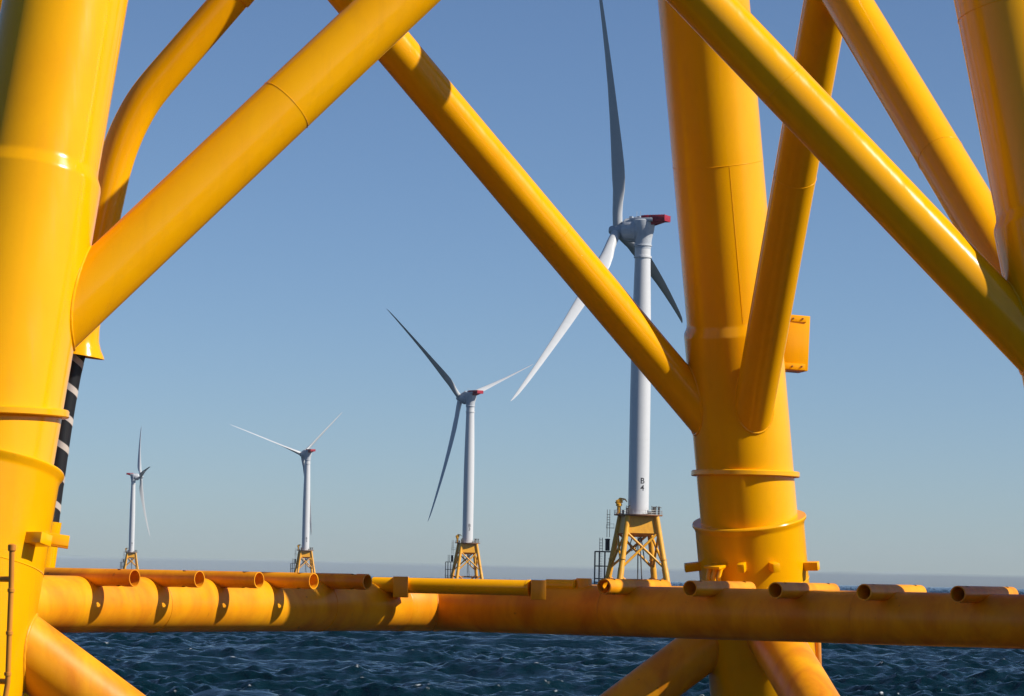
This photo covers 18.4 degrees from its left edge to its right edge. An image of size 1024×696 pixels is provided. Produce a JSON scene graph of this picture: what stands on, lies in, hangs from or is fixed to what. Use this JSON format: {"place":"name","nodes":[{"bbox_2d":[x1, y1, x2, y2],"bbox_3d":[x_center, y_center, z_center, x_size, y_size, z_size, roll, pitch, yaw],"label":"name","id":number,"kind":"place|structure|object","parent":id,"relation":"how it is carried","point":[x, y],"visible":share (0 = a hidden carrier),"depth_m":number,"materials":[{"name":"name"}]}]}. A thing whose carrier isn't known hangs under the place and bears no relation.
{"place":"outdoors","nodes":[
{"label":"outdoors","id":0,"kind":"place"},
{"bbox_2d":[55,0,1023,588],"label":"sky","id":1,"kind":"structure","parent":0,"point":[273,321],"materials":[{"name":"blue"}]},
{"bbox_2d":[62,575,1023,695],"bbox_3d":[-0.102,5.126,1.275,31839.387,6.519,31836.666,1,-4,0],"label":"sea","id":2,"kind":"structure","parent":0,"point":[370,663],"depth_m":173.47,"materials":[{"name":"liquid"}]},
{"bbox_2d":[120,426,149,568],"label":"wind turbine","id":3,"kind":"object","parent":2,"relation":"in","point":[131,553],"visible":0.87,"depth_m":3159.54,"materials":[{"name":"white metal"}]},
{"bbox_2d":[230,414,340,572],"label":"wind turbine","id":4,"kind":"object","parent":2,"relation":"in","point":[305,551],"visible":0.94,"depth_m":2413.89,"materials":[{"name":"white metal"}]},
{"bbox_2d":[387,309,532,578],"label":"wind turbine","id":5,"kind":"object","parent":2,"relation":"in","point":[467,545],"visible":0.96,"depth_m":1650.76,"materials":[{"name":"white metal"}]},
{"bbox_2d":[0,0,1023,695],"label":"turbine foundation","id":6,"kind":"object","parent":2,"relation":"in","point":[752,612],"visible":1,"depth_m":39.91,"materials":[{"name":"yellow paint"}]},
{"bbox_2d":[53,354,85,521],"bbox_3d":[-5.624,1.016,39.823,0.600,2.600,0.245,1,-4,0],"label":"power cable","id":7,"kind":"object","parent":6,"relation":"hanging from","point":[64,438],"visible":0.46,"depth_m":39.74,"materials":[{"name":"black plastic"}]},
{"bbox_2d":[511,0,682,584],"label":"wind turbine","id":8,"kind":"object","parent":2,"relation":"in","point":[639,520],"visible":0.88,"depth_m":853.69,"materials":[{"name":"white metal"}]}
]}

